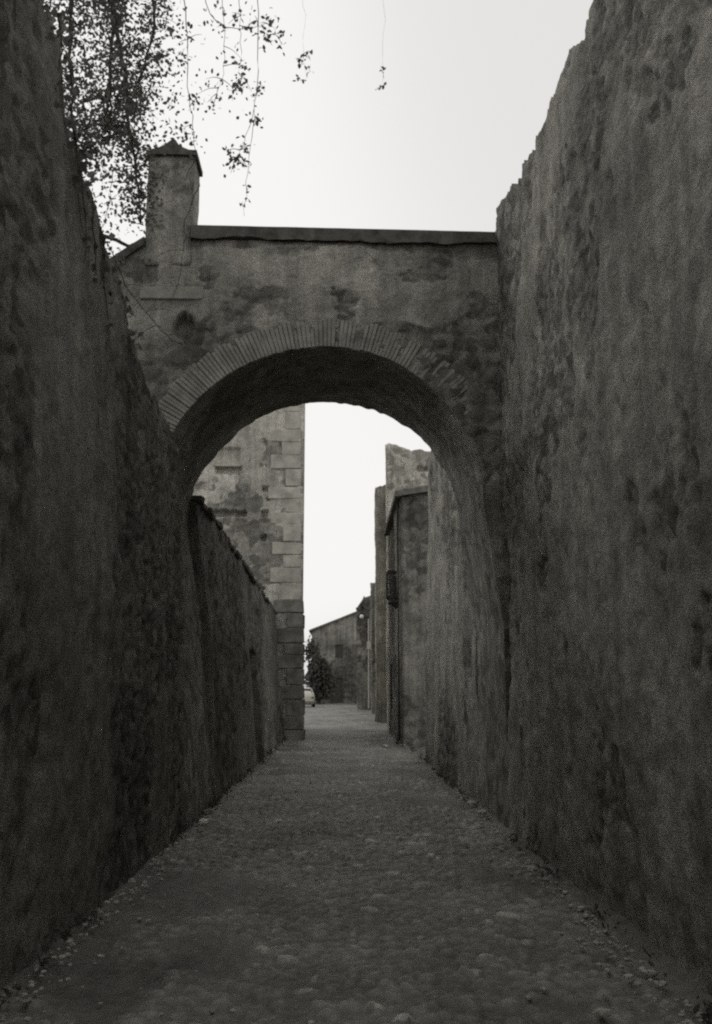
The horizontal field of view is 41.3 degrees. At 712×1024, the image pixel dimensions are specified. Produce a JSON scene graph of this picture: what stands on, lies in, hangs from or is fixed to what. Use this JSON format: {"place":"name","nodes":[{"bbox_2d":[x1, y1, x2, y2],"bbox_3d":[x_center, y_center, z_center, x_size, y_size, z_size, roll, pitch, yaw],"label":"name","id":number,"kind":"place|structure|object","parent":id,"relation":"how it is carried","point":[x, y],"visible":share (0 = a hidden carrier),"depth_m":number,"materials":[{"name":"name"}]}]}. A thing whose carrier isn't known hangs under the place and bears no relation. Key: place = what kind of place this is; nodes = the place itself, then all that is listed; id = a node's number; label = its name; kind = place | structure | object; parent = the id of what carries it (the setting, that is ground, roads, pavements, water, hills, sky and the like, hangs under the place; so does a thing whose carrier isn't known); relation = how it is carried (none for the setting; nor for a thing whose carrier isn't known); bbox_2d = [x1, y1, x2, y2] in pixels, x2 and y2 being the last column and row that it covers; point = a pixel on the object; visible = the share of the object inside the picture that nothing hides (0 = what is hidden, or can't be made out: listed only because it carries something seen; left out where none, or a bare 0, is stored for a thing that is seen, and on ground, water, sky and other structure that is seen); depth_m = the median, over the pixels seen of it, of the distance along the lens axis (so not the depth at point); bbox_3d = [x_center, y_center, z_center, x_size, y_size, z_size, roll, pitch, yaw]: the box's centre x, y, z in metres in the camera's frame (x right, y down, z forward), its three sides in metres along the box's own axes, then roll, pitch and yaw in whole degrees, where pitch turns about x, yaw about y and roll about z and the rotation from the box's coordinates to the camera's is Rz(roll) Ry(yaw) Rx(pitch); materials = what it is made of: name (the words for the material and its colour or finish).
{"place":"outdoors","nodes":[
{"label":"outdoors","id":0,"kind":"place"},
{"bbox_2d":[44,0,592,687],"label":"sky","id":1,"kind":"structure","parent":0,"point":[463,103],"materials":[{"name":"white"}]},
{"bbox_2d":[0,703,711,1023],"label":"cobbled street","id":2,"kind":"structure","parent":0,"point":[496,955],"depth_m":6.16,"materials":[{"name":"grey stone"}]},
{"bbox_2d":[198,818,208,825],"bbox_3d":[-1.775,3.609,11.006,0.140,0.087,0.124,0,-10,-1],"label":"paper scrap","id":3,"kind":"object","parent":2,"relation":"on","point":[204,821],"visible":0.74,"depth_m":10.98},
{"bbox_2d":[304,688,314,706],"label":"parked car","id":4,"kind":"object","parent":2,"relation":"on","point":[309,698],"visible":0.52,"depth_m":71.38,"materials":[{"name":"paint"}]},
{"bbox_2d":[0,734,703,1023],"bbox_3d":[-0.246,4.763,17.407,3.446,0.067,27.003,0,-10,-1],"label":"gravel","id":5,"kind":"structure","parent":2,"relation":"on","point":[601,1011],"depth_m":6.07,"materials":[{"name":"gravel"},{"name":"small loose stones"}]},
{"bbox_2d":[0,736,711,1023],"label":"weeds","id":6,"kind":"object","parent":2,"relation":"on","point":[66,934],"visible":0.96,"depth_m":6.38,"materials":[{"name":"grey plant"}]},
{"bbox_2d":[466,801,475,805],"bbox_3d":[1.541,3.892,12.625,0.136,0.070,0.102,0,-10,-1],"label":"stone","id":7,"kind":"object","parent":2,"relation":"on","point":[470,802],"visible":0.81,"depth_m":12.59,"materials":[{"name":"grey stone"}]},
{"bbox_2d":[479,810,487,814],"bbox_3d":[1.572,3.727,11.742,0.129,0.059,0.095,0,-10,-1],"label":"stone","id":8,"kind":"object","parent":2,"relation":"on","point":[483,812],"visible":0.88,"depth_m":11.71,"materials":[{"name":"grey stone"}]},
{"label":"ground","id":9,"kind":"structure","parent":0,"visible":0},
{"bbox_2d":[0,0,185,990],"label":"stone wall","id":10,"kind":"structure","parent":9,"relation":"on","point":[92,615],"depth_m":6.44,"materials":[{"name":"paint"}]},
{"bbox_2d":[42,0,143,359],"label":"ivy","id":11,"kind":"object","parent":10,"relation":"attached to","point":[71,122],"visible":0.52,"depth_m":7.01,"materials":[{"name":"black plant"}]},
{"bbox_2d":[43,0,386,346],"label":"overhanging tree","id":12,"kind":"object","parent":9,"relation":"on","point":[106,120],"visible":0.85,"depth_m":8.55,"materials":[{"name":"black plant"}]},
{"bbox_2d":[187,495,284,801],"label":"garden wall","id":13,"kind":"structure","parent":9,"relation":"on","point":[238,613],"depth_m":16.07,"materials":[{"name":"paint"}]},
{"bbox_2d":[193,404,304,740],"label":"tower house","id":14,"kind":"structure","parent":9,"relation":"on","point":[249,486],"depth_m":29.03,"materials":[{"name":"stone"}]},
{"bbox_2d":[110,139,510,829],"bbox_3d":[-0.706,-0.300,12.378,6.320,8.575,2.445,0,-10,-1],"label":"arched passage","id":15,"kind":"object","parent":9,"relation":"on","point":[400,327],"visible":0.53,"depth_m":11.69,"materials":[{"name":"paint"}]},
{"bbox_2d":[304,634,338,703],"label":"tree","id":16,"kind":"object","parent":9,"relation":"on","point":[321,682],"visible":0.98,"depth_m":84.37,"materials":[{"name":"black plant"}]},
{"bbox_2d":[309,611,356,703],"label":"house","id":17,"kind":"structure","parent":9,"relation":"on","point":[336,639],"depth_m":89.10,"materials":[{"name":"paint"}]},
{"bbox_2d":[332,679,342,702],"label":"door","id":18,"kind":"structure","parent":17,"relation":"in","point":[339,693],"depth_m":88.49,"materials":[{"name":"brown wood"}]},
{"bbox_2d":[335,645,342,657],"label":"window","id":19,"kind":"structure","parent":17,"relation":"in","point":[338,649],"depth_m":89.20,"materials":[{"name":"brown wood"}]},
{"bbox_2d":[356,595,370,709],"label":"house","id":20,"kind":"structure","parent":9,"relation":"on","point":[363,660],"depth_m":65.27,"materials":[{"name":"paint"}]},
{"bbox_2d":[370,583,375,713],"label":"house","id":21,"kind":"structure","parent":9,"relation":"on","point":[372,652],"depth_m":55.52,"materials":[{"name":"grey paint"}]},
{"bbox_2d":[374,485,386,722],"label":"house","id":22,"kind":"structure","parent":9,"relation":"on","point":[380,538],"depth_m":42.17,"materials":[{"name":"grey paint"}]},
{"bbox_2d":[384,485,428,746],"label":"house","id":23,"kind":"structure","parent":9,"relation":"on","point":[406,528],"depth_m":26.17,"materials":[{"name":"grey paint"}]},
{"bbox_2d":[390,664,391,707],"bbox_3d":[1.150,5.695,30.918,0.021,1.400,0.864,0,-10,-1],"label":"window","id":24,"kind":"structure","parent":23,"relation":"in","point":[391,664],"depth_m":30.63,"materials":[{"name":"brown wood"}]},
{"bbox_2d":[385,443,430,731],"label":"house","id":25,"kind":"structure","parent":9,"relation":"on","point":[405,468],"depth_m":34.24,"materials":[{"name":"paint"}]},
{"bbox_2d":[424,450,478,802],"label":"garden wall","id":26,"kind":"structure","parent":9,"relation":"on","point":[451,671],"depth_m":16.54,"materials":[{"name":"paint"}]},
{"bbox_2d":[495,0,711,995],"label":"rubble wall","id":27,"kind":"structure","parent":9,"relation":"on","point":[603,233],"depth_m":6.43,"materials":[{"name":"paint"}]}
]}

